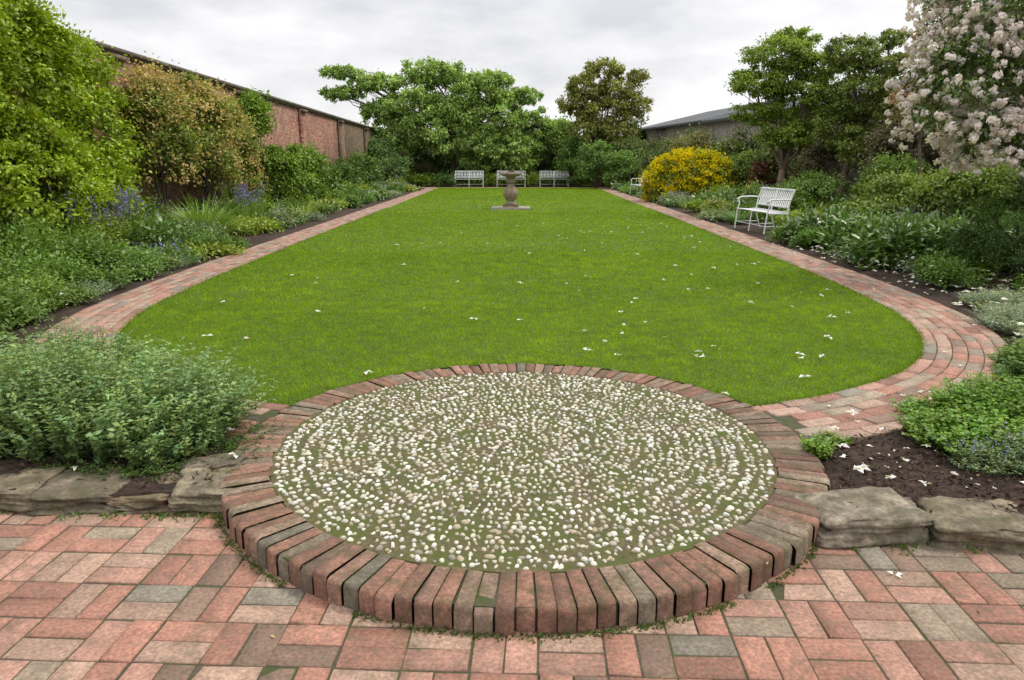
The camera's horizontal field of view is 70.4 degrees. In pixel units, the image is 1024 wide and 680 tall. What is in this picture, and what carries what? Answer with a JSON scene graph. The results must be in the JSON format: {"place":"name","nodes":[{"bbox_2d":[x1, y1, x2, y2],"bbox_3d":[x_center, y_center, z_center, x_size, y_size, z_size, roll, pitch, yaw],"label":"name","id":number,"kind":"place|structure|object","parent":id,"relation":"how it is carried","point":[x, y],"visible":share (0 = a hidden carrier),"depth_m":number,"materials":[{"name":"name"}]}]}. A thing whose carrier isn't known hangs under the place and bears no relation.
{"place":"outdoors","nodes":[
{"label":"outdoors","id":0,"kind":"place"},
{"bbox_2d":[31,188,434,443],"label":"brick path","id":1,"kind":"structure","parent":0,"point":[119,310],"depth_m":8.16,"materials":[{"name":"red brick"}]},
{"bbox_2d":[5,0,978,135],"label":"sky","id":2,"kind":"structure","parent":0,"point":[687,48],"materials":[{"name":"white"}]},
{"bbox_2d":[0,511,1023,679],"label":"brick patio","id":3,"kind":"structure","parent":0,"point":[125,597],"depth_m":2.48,"materials":[{"name":"red brick"}]},
{"bbox_2d":[0,466,65,513],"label":"rockery stone","id":4,"kind":"object","parent":3,"relation":"on","point":[25,483],"visible":0.62,"depth_m":3.34,"materials":[{"name":"grey stone"}]},
{"bbox_2d":[26,467,132,515],"bbox_3d":[-2.000,0.715,3.428,0.451,0.116,0.345,-2,14,-6],"label":"rockery stone","id":5,"kind":"object","parent":3,"relation":"on","point":[64,492],"visible":0.73,"depth_m":3.31,"materials":[{"name":"grey stone"}]},
{"bbox_2d":[106,473,181,512],"bbox_3d":[-1.690,0.720,3.423,0.325,0.102,0.309,2,14,10],"label":"rockery stone","id":6,"kind":"object","parent":3,"relation":"on","point":[143,502],"visible":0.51,"depth_m":3.29,"materials":[{"name":"grey stone"}]},
{"bbox_2d":[116,504,175,513],"bbox_3d":[-1.593,0.755,3.389,0.496,0.048,0.239,0,14,0],"label":"rockery stone","id":7,"kind":"object","parent":3,"relation":"on","point":[128,510],"visible":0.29,"depth_m":3.29,"materials":[{"name":"stone"}]},
{"bbox_2d":[168,468,241,512],"bbox_3d":[-1.399,0.704,3.426,0.385,0.127,0.349,-3,14,-13],"label":"rockery stone","id":8,"kind":"object","parent":3,"relation":"on","point":[198,496],"visible":0.61,"depth_m":3.29,"materials":[{"name":"grey stone"}]},
{"bbox_2d":[0,364,983,643],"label":"joint weeds","id":9,"kind":"object","parent":3,"relation":"on","point":[478,634],"visible":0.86,"depth_m":2.80,"materials":[{"name":"green plant"}]},
{"bbox_2d":[59,215,1023,577],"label":"fallen petals","id":10,"kind":"object","parent":3,"relation":"on","point":[863,465],"visible":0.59,"depth_m":6.07,"materials":[{"name":"white plant"}]},
{"bbox_2d":[792,486,933,548],"bbox_3d":[1.507,0.784,3.142,0.538,0.180,0.370,0,14,0],"label":"rockery stone","id":11,"kind":"object","parent":3,"relation":"on","point":[880,516],"visible":0.72,"depth_m":3.02,"materials":[{"name":"beige stone"}]},
{"bbox_2d":[918,496,1023,554],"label":"rockery stone","id":12,"kind":"object","parent":3,"relation":"on","point":[958,523],"visible":0.7,"depth_m":3.00,"materials":[{"name":"beige stone"}]},
{"bbox_2d":[0,183,1023,533],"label":"flower bed soil","id":13,"kind":"structure","parent":0,"point":[882,447],"depth_m":3.79,"materials":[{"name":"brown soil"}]},
{"bbox_2d":[0,303,49,324],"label":"leafy perennial","id":14,"kind":"object","parent":13,"relation":"on","point":[40,312],"visible":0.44,"depth_m":6.73,"materials":[{"name":"green plant"}]},
{"bbox_2d":[0,267,54,341],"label":"leafy perennial","id":15,"kind":"object","parent":13,"relation":"on","point":[10,307],"visible":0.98,"depth_m":6.43,"materials":[{"name":"green plant"}]},
{"bbox_2d":[9,286,62,314],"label":"leafy perennial","id":16,"kind":"object","parent":13,"relation":"on","point":[37,298],"visible":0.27,"depth_m":7.01,"materials":[{"name":"green plant"}]},
{"bbox_2d":[0,207,77,275],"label":"leafy perennial","id":17,"kind":"object","parent":13,"relation":"on","point":[32,240],"visible":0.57,"depth_m":9.18,"materials":[{"name":"green plant"}]},
{"bbox_2d":[0,332,87,435],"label":"catmint bush","id":18,"kind":"object","parent":13,"relation":"on","point":[52,341],"visible":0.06,"depth_m":4.26,"materials":[{"name":"green plant"}]},
{"bbox_2d":[2,266,87,309],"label":"leafy perennial","id":19,"kind":"object","parent":13,"relation":"on","point":[45,285],"visible":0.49,"depth_m":7.28,"materials":[{"name":"green plant"}]},
{"bbox_2d":[0,243,106,289],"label":"leafy perennial","id":20,"kind":"object","parent":13,"relation":"on","point":[24,266],"visible":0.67,"depth_m":7.99,"materials":[{"name":"green plant"}]},
{"bbox_2d":[24,192,127,247],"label":"iris plant","id":21,"kind":"object","parent":13,"relation":"on","point":[69,223],"visible":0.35,"depth_m":10.49,"materials":[{"name":"green plant"}]},
{"bbox_2d":[53,282,101,305],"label":"leafy perennial","id":22,"kind":"object","parent":13,"relation":"on","point":[80,293],"visible":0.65,"depth_m":7.68,"materials":[{"name":"green plant"}]},
{"bbox_2d":[41,213,115,243],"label":"leafy perennial","id":23,"kind":"object","parent":13,"relation":"on","point":[85,234],"visible":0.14,"depth_m":10.50,"materials":[{"name":"green plant"}]},
{"bbox_2d":[0,0,160,234],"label":"climbing shrub","id":24,"kind":"object","parent":13,"relation":"on","point":[68,75],"visible":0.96,"depth_m":10.51,"materials":[{"name":"green plant"}]},
{"bbox_2d":[0,316,178,379],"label":"catmint bush","id":25,"kind":"object","parent":13,"relation":"on","point":[117,347],"visible":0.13,"depth_m":4.79,"materials":[{"name":"green plant"}]},
{"bbox_2d":[58,278,120,299],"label":"silver groundcover","id":26,"kind":"object","parent":13,"relation":"on","point":[103,288],"visible":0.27,"depth_m":8.27,"materials":[{"name":"green plant"}]},
{"bbox_2d":[35,229,147,281],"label":"leafy perennial","id":27,"kind":"object","parent":13,"relation":"on","point":[96,247],"visible":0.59,"depth_m":9.16,"materials":[{"name":"green plant"}]},
{"bbox_2d":[60,205,132,249],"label":"flowering perennial","id":28,"kind":"object","parent":13,"relation":"on","point":[107,222],"visible":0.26,"depth_m":11.24,"materials":[{"name":"green plant"}]},
{"bbox_2d":[67,263,137,288],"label":"leafy perennial","id":29,"kind":"object","parent":13,"relation":"on","point":[119,274],"visible":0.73,"depth_m":8.51,"materials":[{"name":"green plant"}]},
{"bbox_2d":[83,184,176,249],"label":"iris plant","id":30,"kind":"object","parent":13,"relation":"on","point":[122,207],"visible":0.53,"depth_m":11.38,"materials":[{"name":"green plant"}]},
{"bbox_2d":[24,454,246,482],"bbox_3d":[-1.918,0.623,3.542,1.207,0.056,0.327,0,14,0],"label":"groundcover","id":31,"kind":"object","parent":13,"relation":"on","point":[146,470],"visible":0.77,"depth_m":3.54,"materials":[{"name":"green plant"}]},
{"bbox_2d":[99,246,172,280],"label":"leafy perennial","id":32,"kind":"object","parent":13,"relation":"on","point":[144,263],"visible":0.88,"depth_m":9.24,"materials":[{"name":"green plant"}]},
{"bbox_2d":[0,326,281,463],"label":"catmint bush","id":33,"kind":"object","parent":13,"relation":"on","point":[75,411],"visible":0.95,"depth_m":3.75,"materials":[{"name":"green plant"}]},
{"bbox_2d":[119,180,168,220],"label":"leafy perennial","id":34,"kind":"object","parent":13,"relation":"on","point":[151,206],"visible":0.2,"depth_m":13.86,"materials":[{"name":"green plant"}]},
{"bbox_2d":[121,215,195,248],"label":"hellebore plant","id":35,"kind":"object","parent":13,"relation":"on","point":[151,234],"visible":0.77,"depth_m":11.09,"materials":[{"name":"green plant"}]},
{"bbox_2d":[105,389,227,466],"bbox_3d":[-1.783,0.429,3.724,0.617,0.342,0.626,0,14,0],"label":"catmint bush","id":36,"kind":"object","parent":13,"relation":"on","point":[177,443],"visible":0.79,"depth_m":3.65,"materials":[{"name":"green plant"}]},
{"bbox_2d":[132,239,210,263],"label":"flowering perennial","id":37,"kind":"object","parent":13,"relation":"on","point":[178,250],"visible":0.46,"depth_m":10.49,"materials":[{"name":"green plant"}]},
{"bbox_2d":[108,50,271,216],"bbox_3d":[-6.878,-4.182,15.861,2.282,3.535,5.194,0,14,0],"label":"variegated shrub","id":38,"kind":"object","parent":13,"relation":"on","point":[198,123],"visible":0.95,"depth_m":14.89,"materials":[{"name":"yellow plant"}]},
{"bbox_2d":[162,217,218,247],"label":"leafy perennial","id":39,"kind":"object","parent":13,"relation":"on","point":[191,230],"visible":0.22,"depth_m":12.02,"materials":[{"name":"green plant"}]},
{"bbox_2d":[144,188,256,234],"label":"iris plant","id":40,"kind":"object","parent":13,"relation":"on","point":[221,220],"visible":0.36,"depth_m":13.02,"materials":[{"name":"green plant"}]},
{"bbox_2d":[172,211,235,237],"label":"leafy perennial","id":41,"kind":"object","parent":13,"relation":"on","point":[217,223],"visible":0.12,"depth_m":12.59,"materials":[{"name":"green plant"}]},
{"bbox_2d":[181,230,236,255],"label":"leafy perennial","id":42,"kind":"object","parent":13,"relation":"on","point":[208,238],"visible":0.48,"depth_m":11.53,"materials":[{"name":"green plant"}]},
{"bbox_2d":[161,239,257,259],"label":"leafy perennial","id":43,"kind":"object","parent":13,"relation":"on","point":[229,249],"visible":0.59,"depth_m":11.37,"materials":[{"name":"green plant"}]},
{"bbox_2d":[181,452,245,468],"bbox_3d":[-1.488,0.626,3.596,0.334,0.072,0.205,-3,14,-14],"label":"rockery stone","id":44,"kind":"object","parent":13,"relation":"on","point":[230,461],"visible":0.63,"depth_m":3.58,"materials":[{"name":"grey stone"}]},
{"bbox_2d":[185,418,284,472],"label":"groundcover","id":45,"kind":"object","parent":13,"relation":"on","point":[232,446],"visible":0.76,"depth_m":3.85,"materials":[{"name":"green plant"}]},
{"bbox_2d":[209,181,279,218],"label":"iris plant","id":46,"kind":"object","parent":13,"relation":"on","point":[250,204],"visible":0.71,"depth_m":15.97,"materials":[{"name":"green plant"}]},
{"bbox_2d":[225,212,286,235],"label":"leafy perennial","id":47,"kind":"object","parent":13,"relation":"on","point":[260,225],"visible":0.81,"depth_m":14.90,"materials":[{"name":"green plant"}]},
{"bbox_2d":[231,86,282,191],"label":"columnar shrub","id":48,"kind":"object","parent":13,"relation":"on","point":[256,106],"visible":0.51,"depth_m":20.18,"materials":[{"name":"green plant"}]},
{"bbox_2d":[245,205,299,227],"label":"leafy perennial","id":49,"kind":"object","parent":13,"relation":"on","point":[279,216],"visible":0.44,"depth_m":16.31,"materials":[{"name":"green plant"}]},
{"bbox_2d":[246,139,334,199],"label":"rounded shrub","id":50,"kind":"object","parent":13,"relation":"on","point":[299,167],"visible":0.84,"depth_m":20.70,"materials":[{"name":"green plant"}]},
{"bbox_2d":[318,147,385,190],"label":"dark shrub","id":51,"kind":"object","parent":13,"relation":"on","point":[369,166],"visible":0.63,"depth_m":33.81,"materials":[{"name":"green plant"}]},
{"bbox_2d":[367,135,413,180],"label":"rounded shrub","id":52,"kind":"object","parent":13,"relation":"on","point":[390,164],"visible":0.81,"depth_m":39.93,"materials":[{"name":"green plant"}]},
{"bbox_2d":[315,55,580,184],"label":"magnolia tree","id":53,"kind":"object","parent":13,"relation":"on","point":[467,133],"visible":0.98,"depth_m":42.35,"materials":[{"name":"green plant"}]},
{"bbox_2d":[385,116,649,184],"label":"evergreen hedge","id":54,"kind":"object","parent":13,"relation":"on","point":[421,158],"visible":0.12,"depth_m":46.00,"materials":[{"name":"green plant"}]},
{"bbox_2d":[219,363,829,634],"bbox_3d":[0.055,0.606,3.909,3.023,0.169,3.038,0,14,0],"label":"cobbled circle","id":55,"kind":"object","parent":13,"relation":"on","point":[578,444],"visible":0.99,"depth_m":3.22,"materials":[{"name":"brick"}]},
{"bbox_2d":[519,171,549,186],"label":"border shrub","id":56,"kind":"object","parent":13,"relation":"on","point":[534,181],"visible":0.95,"depth_m":42.18,"materials":[{"name":"green plant"}]},
{"bbox_2d":[548,134,641,187],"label":"evergreen shrub","id":57,"kind":"object","parent":13,"relation":"on","point":[607,161],"visible":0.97,"depth_m":38.81,"materials":[{"name":"green plant"}]},
{"bbox_2d":[554,56,653,186],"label":"holm oak tree","id":58,"kind":"object","parent":13,"relation":"on","point":[599,96],"visible":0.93,"depth_m":40.75,"materials":[{"name":"green plant"}]},
{"bbox_2d":[662,126,715,177],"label":"shrub","id":59,"kind":"object","parent":13,"relation":"on","point":[694,140],"visible":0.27,"depth_m":29.59,"materials":[{"name":"green plant"}]},
{"bbox_2d":[636,144,744,202],"bbox_3d":[6.541,-5.976,26.279,4.088,2.163,3.244,0,14,0],"label":"yellow flowering bush","id":60,"kind":"object","parent":13,"relation":"on","point":[681,161],"visible":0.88,"depth_m":25.51,"materials":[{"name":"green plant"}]},
{"bbox_2d":[696,195,736,211],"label":"flowering perennial","id":61,"kind":"object","parent":13,"relation":"on","point":[722,204],"visible":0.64,"depth_m":19.96,"materials":[{"name":"green plant"}]},
{"bbox_2d":[693,207,740,221],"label":"leafy perennial","id":62,"kind":"object","parent":13,"relation":"on","point":[713,214],"visible":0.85,"depth_m":18.19,"materials":[{"name":"green plant"}]},
{"bbox_2d":[610,123,825,183],"bbox_3d":[8.090,-8.011,32.204,3.329,3.146,20.809,-2,14,-8],"label":"evergreen shrub","id":63,"kind":"object","parent":13,"relation":"on","point":[730,147],"visible":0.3,"depth_m":27.49,"materials":[{"name":"green plant"}]},
{"bbox_2d":[700,186,748,206],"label":"hellebore plant","id":64,"kind":"object","parent":13,"relation":"on","point":[725,195],"visible":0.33,"depth_m":21.03,"materials":[{"name":"green plant"}]},
{"bbox_2d":[725,145,775,190],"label":"lime shrub","id":65,"kind":"object","parent":13,"relation":"on","point":[744,161],"visible":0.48,"depth_m":25.05,"materials":[{"name":"green plant"}]},
{"bbox_2d":[746,158,778,187],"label":"red shrub","id":66,"kind":"object","parent":13,"relation":"on","point":[758,169],"visible":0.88,"depth_m":23.82,"materials":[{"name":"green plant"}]},
{"bbox_2d":[734,187,795,233],"bbox_3d":[5.329,-2.762,15.377,0.610,0.896,1.532,-1,14,-5],"label":"garden bench","id":67,"kind":"object","parent":13,"relation":"on","point":[771,212],"visible":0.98,"depth_m":15.31,"materials":[{"name":"white paint"}]},
{"bbox_2d":[764,223,794,243],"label":"leafy perennial","id":68,"kind":"object","parent":13,"relation":"on","point":[772,235],"visible":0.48,"depth_m":13.20,"materials":[{"name":"green plant"}]},
{"bbox_2d":[722,25,855,190],"bbox_3d":[7.508,-5.852,19.612,3.656,5.079,2.187,0,14,0],"label":"strawberry tree","id":69,"kind":"object","parent":13,"relation":"on","point":[774,86],"visible":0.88,"depth_m":19.11,"materials":[{"name":"green plant"}]},
{"bbox_2d":[787,225,834,248],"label":"leafy perennial","id":70,"kind":"object","parent":13,"relation":"on","point":[805,238],"visible":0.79,"depth_m":12.39,"materials":[{"name":"green plant"}]},
{"bbox_2d":[799,432,838,459],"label":"weed","id":71,"kind":"object","parent":13,"relation":"on","point":[818,448],"visible":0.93,"depth_m":3.70,"materials":[{"name":"green plant"}]},
{"bbox_2d":[777,202,866,245],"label":"hellebore plant","id":72,"kind":"object","parent":13,"relation":"on","point":[809,219],"visible":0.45,"depth_m":12.77,"materials":[{"name":"green plant"}]},
{"bbox_2d":[810,429,853,445],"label":"weed","id":73,"kind":"object","parent":13,"relation":"on","point":[834,437],"visible":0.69,"depth_m":3.88,"materials":[{"name":"green plant"}]},
{"bbox_2d":[743,148,933,217],"bbox_3d":[7.636,-3.488,16.720,2.683,1.794,3.990,-11,18,-38],"label":"green shrub","id":74,"kind":"object","parent":13,"relation":"on","point":[812,181],"visible":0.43,"depth_m":17.07,"materials":[{"name":"green plant"}]},
{"bbox_2d":[812,199,896,254],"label":"hellebore plant","id":75,"kind":"object","parent":13,"relation":"on","point":[839,227],"visible":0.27,"depth_m":11.46,"materials":[{"name":"green plant"}]},
{"bbox_2d":[805,27,911,198],"bbox_3d":[9.040,-5.434,18.568,3.018,4.781,1.957,0,14,0],"label":"strawberry tree","id":76,"kind":"object","parent":13,"relation":"on","point":[852,118],"visible":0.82,"depth_m":18.15,"materials":[{"name":"green plant"}]},
{"bbox_2d":[786,104,952,208],"bbox_3d":[9.153,-4.768,19.538,2.983,2.920,7.415,0,14,0],"label":"bronze shrub","id":77,"kind":"object","parent":13,"relation":"on","point":[879,138],"visible":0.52,"depth_m":16.70,"materials":[{"name":"green plant"}]},
{"bbox_2d":[831,208,952,269],"bbox_3d":[5.382,-1.392,10.274,1.623,0.999,1.591,0,14,0],"label":"hellebore plant","id":78,"kind":"object","parent":13,"relation":"on","point":[872,240],"visible":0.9,"depth_m":10.05,"materials":[{"name":"green plant"}]},
{"bbox_2d":[872,244,924,270],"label":"leafy perennial","id":79,"kind":"object","parent":13,"relation":"on","point":[890,261],"visible":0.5,"depth_m":9.97,"materials":[{"name":"green plant"}]},
{"bbox_2d":[883,0,961,178],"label":"tree","id":80,"kind":"object","parent":13,"relation":"on","point":[915,36],"visible":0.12,"depth_m":14.30,"materials":[{"name":"green plant"}]},
{"bbox_2d":[835,152,1023,222],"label":"green shrub","id":81,"kind":"object","parent":13,"relation":"on","point":[941,192],"visible":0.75,"depth_m":12.18,"materials":[{"name":"green plant"}]},
{"bbox_2d":[903,243,981,277],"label":"leafy perennial","id":82,"kind":"object","parent":13,"relation":"on","point":[937,257],"visible":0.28,"depth_m":9.31,"materials":[{"name":"green plant"}]},
{"bbox_2d":[890,391,996,419],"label":"geranium plant","id":83,"kind":"object","parent":13,"relation":"on","point":[913,404],"visible":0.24,"depth_m":4.26,"materials":[{"name":"green plant"}]},
{"bbox_2d":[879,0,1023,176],"bbox_3d":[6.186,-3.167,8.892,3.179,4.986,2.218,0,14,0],"label":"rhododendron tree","id":84,"kind":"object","parent":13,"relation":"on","point":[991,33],"visible":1,"depth_m":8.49,"materials":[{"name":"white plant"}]},
{"bbox_2d":[889,402,1023,460],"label":"geranium plant","id":85,"kind":"object","parent":13,"relation":"on","point":[951,426],"visible":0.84,"depth_m":3.80,"materials":[{"name":"green plant"}]},
{"bbox_2d":[912,252,1000,289],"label":"leafy perennial","id":86,"kind":"object","parent":13,"relation":"on","point":[947,272],"visible":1,"depth_m":8.54,"materials":[{"name":"green plant"}]},
{"bbox_2d":[897,210,1022,276],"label":"hellebore plant","id":87,"kind":"object","parent":13,"relation":"on","point":[947,233],"visible":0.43,"depth_m":9.63,"materials":[{"name":"green plant"}]},
{"bbox_2d":[928,369,1023,426],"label":"geranium plant","id":88,"kind":"object","parent":13,"relation":"on","point":[1009,399],"visible":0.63,"depth_m":4.12,"materials":[{"name":"green plant"}]},
{"bbox_2d":[939,172,1023,283],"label":"yew bush","id":89,"kind":"object","parent":13,"relation":"on","point":[989,213],"visible":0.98,"depth_m":8.87,"materials":[{"name":"green plant"}]},
{"bbox_2d":[941,432,1021,475],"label":"lavender plant","id":90,"kind":"object","parent":13,"relation":"on","point":[984,456],"visible":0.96,"depth_m":3.54,"materials":[{"name":"green plant"}]},
{"bbox_2d":[953,284,1023,310],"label":"silver groundcover","id":91,"kind":"object","parent":13,"relation":"on","point":[981,299],"visible":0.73,"depth_m":7.44,"materials":[{"name":"green plant"}]},
{"bbox_2d":[965,298,1023,336],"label":"silver groundcover","id":92,"kind":"object","parent":13,"relation":"on","point":[1006,318],"visible":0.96,"depth_m":6.42,"materials":[{"name":"green plant"}]},
{"bbox_2d":[979,422,1023,476],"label":"lavender plant","id":93,"kind":"object","parent":13,"relation":"on","point":[1019,467],"visible":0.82,"depth_m":3.55,"materials":[{"name":"green plant"}]},
{"bbox_2d":[985,336,1023,373],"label":"leafy perennial","id":94,"kind":"object","parent":13,"relation":"on","point":[1011,353],"visible":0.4,"depth_m":5.19,"materials":[{"name":"green plant"}]},
{"bbox_2d":[987,338,1023,386],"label":"leafy perennial","id":95,"kind":"object","parent":13,"relation":"on","point":[1018,368],"visible":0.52,"depth_m":4.62,"materials":[{"name":"green plant"}]},
{"bbox_2d":[112,187,928,406],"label":"lawn","id":96,"kind":"structure","parent":0,"point":[367,294],"depth_m":7.40,"materials":[{"name":"green plant"}]},
{"bbox_2d":[491,168,529,209],"bbox_3d":[-0.037,-4.707,22.529,1.200,1.250,1.200,0,14,0],"label":"sundial","id":97,"kind":"object","parent":96,"relation":"on","point":[510,192],"visible":1,"depth_m":22.39,"materials":[{"name":"stone"}]},
{"bbox_2d":[600,188,1008,445],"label":"brick path","id":98,"kind":"structure","parent":0,"point":[943,328],"depth_m":5.45,"materials":[{"name":"red brick"}]},
{"label":"ground","id":99,"kind":"structure","parent":0,"visible":0},
{"bbox_2d":[0,51,345,260],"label":"red brickwork","id":100,"kind":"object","parent":99,"relation":"on","point":[321,130],"visible":0.22,"depth_m":24.12,"materials":[{"name":"brick"}]},
{"bbox_2d":[104,53,306,221],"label":"piers","id":101,"kind":"structure","parent":99,"relation":"on","point":[302,126],"depth_m":19.96,"materials":[{"name":"red brick"}]},
{"bbox_2d":[108,53,368,157],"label":"piers","id":102,"kind":"structure","parent":99,"relation":"on","point":[339,122],"depth_m":33.18,"materials":[{"name":"brown brick"}]},
{"bbox_2d":[43,34,375,129],"bbox_3d":[-7.990,-8.134,24.831,0.580,0.480,48.016,0,14,-1],"label":"coping","id":103,"kind":"object","parent":102,"relation":"on","point":[132,56],"visible":0.28,"depth_m":17.94,"materials":[{"name":"grey stone"}]},
{"bbox_2d":[344,122,376,171],"bbox_3d":[-8.312,-10.423,41.780,0.350,3.412,14.005,0,14,-1],"label":"brown brickwork","id":104,"kind":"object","parent":99,"relation":"on","point":[354,140],"visible":0.07,"depth_m":37.07,"materials":[{"name":"brick"}]},
{"bbox_2d":[397,139,612,182],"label":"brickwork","id":105,"kind":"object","parent":99,"relation":"on","point":[429,167],"depth_m":48.69,"materials":[{"name":"brick"}]},
{"bbox_2d":[637,68,1023,226],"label":"stone outbuilding","id":106,"kind":"structure","parent":99,"relation":"on","point":[719,123],"depth_m":30.81,"materials":[{"name":"stone"}]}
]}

